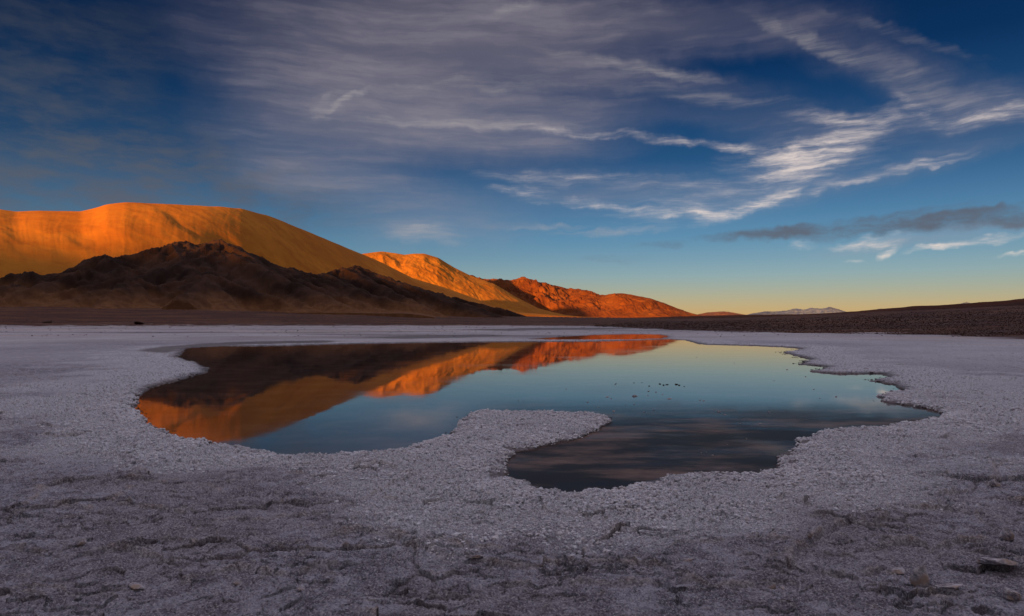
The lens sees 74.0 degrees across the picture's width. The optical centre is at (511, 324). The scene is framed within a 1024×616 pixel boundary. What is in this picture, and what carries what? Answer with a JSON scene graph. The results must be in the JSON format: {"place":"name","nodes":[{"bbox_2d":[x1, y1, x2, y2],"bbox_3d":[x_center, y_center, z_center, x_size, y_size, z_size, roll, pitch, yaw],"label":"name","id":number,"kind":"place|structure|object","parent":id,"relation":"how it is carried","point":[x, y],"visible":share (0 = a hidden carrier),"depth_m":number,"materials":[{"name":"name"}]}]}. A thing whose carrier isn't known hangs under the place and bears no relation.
{"place":"outdoors","nodes":[
{"label":"outdoors","id":0,"kind":"place"},
{"bbox_2d":[0,239,526,318],"bbox_3d":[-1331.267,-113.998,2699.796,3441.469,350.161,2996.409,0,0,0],"label":"foothills","id":1,"kind":"structure","parent":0,"point":[220,275],"depth_m":1928.04,"materials":[{"name":"brown stone"}]},
{"bbox_2d":[0,202,606,317],"bbox_3d":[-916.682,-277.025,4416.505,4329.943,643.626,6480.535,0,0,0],"label":"mountain","id":2,"kind":"structure","parent":0,"point":[43,242],"depth_m":2772.50,"materials":[{"name":"orange stone"}]},
{"bbox_2d":[363,252,578,316],"bbox_3d":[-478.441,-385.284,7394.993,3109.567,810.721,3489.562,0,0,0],"label":"mountain","id":3,"kind":"structure","parent":0,"point":[431,269],"depth_m":7287.75,"materials":[{"name":"orange stone"}]},
{"bbox_2d":[0,305,1023,615],"bbox_3d":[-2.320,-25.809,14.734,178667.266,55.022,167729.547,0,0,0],"label":"salt flat","id":4,"kind":"structure","parent":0,"point":[176,543],"depth_m":5.75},
{"bbox_2d":[77,538,86,545],"bbox_3d":[-2.923,1.482,4.621,0.069,0.056,0.048,0,0,-13],"label":"salt chunk","id":5,"kind":"object","parent":4,"relation":"on","point":[82,541],"visible":1,"depth_m":4.61,"materials":[{"name":"grey stone"}]},
{"bbox_2d":[129,582,145,590],"bbox_3d":[-2.167,1.519,3.936,0.088,0.052,0.125,0,0,-29],"label":"salt slab","id":6,"kind":"object","parent":4,"relation":"on","point":[135,586],"depth_m":3.90,"materials":[{"name":"beige stone"}]},
{"bbox_2d":[231,579,241,584],"bbox_3d":[-1.607,1.511,3.973,0.056,0.037,0.045,0,0,35],"label":"salt chunk","id":7,"kind":"object","parent":4,"relation":"on","point":[236,581],"visible":1,"depth_m":3.97,"materials":[{"name":"grey stone"}]},
{"bbox_2d":[296,585,304,590],"bbox_3d":[-1.203,1.509,3.877,0.051,0.036,0.060,0,0,0],"label":"salt chunk","id":8,"kind":"object","parent":4,"relation":"on","point":[299,587],"visible":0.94,"depth_m":3.86,"materials":[{"name":"grey stone"}]},
{"bbox_2d":[464,555,483,557],"bbox_3d":[-0.246,1.497,4.385,0.132,0.037,0.070,0,0,0],"label":"salt slab","id":9,"kind":"object","parent":4,"relation":"on","point":[473,556],"depth_m":4.36,"materials":[{"name":"grey stone"}]},
{"bbox_2d":[0,388,1023,559],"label":"salt crystals","id":10,"kind":"object","parent":4,"relation":"on","point":[137,416],"visible":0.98,"depth_m":7.83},
{"bbox_2d":[5,307,1023,336],"bbox_3d":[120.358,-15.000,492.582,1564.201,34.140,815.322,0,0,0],"label":"rubble","id":11,"kind":"object","parent":4,"relation":"on","point":[891,323],"visible":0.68,"depth_m":254.39,"materials":[{"name":"brown stone"}]},
{"bbox_2d":[767,582,775,588],"bbox_3d":[1.498,1.508,3.932,0.046,0.042,0.046,0,0,13],"label":"salt chunk","id":12,"kind":"object","parent":4,"relation":"on","point":[771,585],"visible":0.96,"depth_m":3.92,"materials":[{"name":"grey stone"}]},
{"bbox_2d":[807,531,812,538],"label":"salt chunk","id":13,"kind":"object","parent":4,"relation":"on","point":[809,534],"visible":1,"depth_m":4.77,"materials":[{"name":"grey stone"}]},
{"bbox_2d":[884,567,904,573],"bbox_3d":[2.353,1.512,4.167,0.156,0.036,0.072,0,0,-26],"label":"salt slab","id":14,"kind":"object","parent":4,"relation":"on","point":[899,570],"depth_m":4.15,"materials":[{"name":"beige stone"}]},
{"bbox_2d":[909,565,929,587],"bbox_3d":[2.348,1.465,3.926,0.090,0.164,0.094,0,0,0],"label":"salt chunk","id":15,"kind":"object","parent":4,"relation":"on","point":[919,576],"visible":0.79,"depth_m":3.90,"materials":[{"name":"beige stone"}]},
{"bbox_2d":[933,583,961,589],"bbox_3d":[2.486,1.501,3.861,0.180,0.056,0.102,0,0,0],"label":"salt slab","id":16,"kind":"object","parent":4,"relation":"on","point":[951,586],"depth_m":3.85,"materials":[{"name":"grey stone"}]},
{"bbox_2d":[990,481,1001,486],"bbox_3d":[4.619,1.520,6.503,0.116,0.051,0.101,0,0,0],"label":"salt chunk","id":17,"kind":"object","parent":4,"relation":"on","point":[993,483],"visible":1,"depth_m":6.47,"materials":[{"name":"grey stone"}]},
{"bbox_2d":[976,557,1018,565],"bbox_3d":[3.017,1.469,4.215,0.234,0.055,0.149,0,0,0],"label":"salt slab","id":18,"kind":"object","parent":4,"relation":"on","point":[992,561],"depth_m":4.18,"materials":[{"name":"grey stone"}]},
{"bbox_2d":[999,527,1013,541],"bbox_3d":[3.486,1.474,4.782,0.078,0.094,0.098,0,0,0],"label":"salt chunk","id":19,"kind":"object","parent":4,"relation":"on","point":[1007,534],"visible":1,"depth_m":4.76,"materials":[{"name":"grey stone"}]},
{"bbox_2d":[1002,587,1020,600],"bbox_3d":[2.764,1.490,3.761,0.082,0.066,0.116,0,0,33],"label":"salt chunk","id":20,"kind":"object","parent":4,"relation":"on","point":[1010,594],"visible":1,"depth_m":3.73,"materials":[{"name":"grey stone"}]},
{"bbox_2d":[0,0,1023,314],"label":"sky","id":21,"kind":"structure","parent":0,"point":[745,157],"materials":[{"name":"blue"}]},
{"bbox_2d":[133,349,939,480],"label":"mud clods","id":22,"kind":"object","parent":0,"point":[141,412],"visible":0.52,"depth_m":15.64,"materials":[{"name":"brown soil"}]},
{"bbox_2d":[133,334,941,492],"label":"pond water","id":23,"kind":"structure","parent":0,"point":[625,448],"depth_m":16.71,"materials":[{"name":"blue liquid"}]},
{"bbox_2d":[471,275,700,317],"bbox_3d":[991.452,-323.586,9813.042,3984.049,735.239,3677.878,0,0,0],"label":"mountain","id":24,"kind":"structure","parent":0,"point":[561,300],"depth_m":8893.04,"materials":[{"name":"orange stone"}]},
{"bbox_2d":[697,311,743,315],"bbox_3d":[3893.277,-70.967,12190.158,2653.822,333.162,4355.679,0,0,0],"label":"hill","id":25,"kind":"structure","parent":0,"point":[716,313],"depth_m":11817.10,"materials":[{"name":"stone"}]},
{"bbox_2d":[643,298,1023,318],"bbox_3d":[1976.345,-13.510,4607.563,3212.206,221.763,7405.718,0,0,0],"label":"hills","id":26,"kind":"structure","parent":0,"point":[1015,302],"depth_m":3426.01,"materials":[{"name":"brown stone"}]},
{"bbox_2d":[748,302,967,314],"bbox_3d":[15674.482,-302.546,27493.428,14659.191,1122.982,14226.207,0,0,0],"label":"mountain range","id":27,"kind":"structure","parent":0,"point":[813,310],"depth_m":27605.22,"materials":[{"name":"stone"}]}
]}

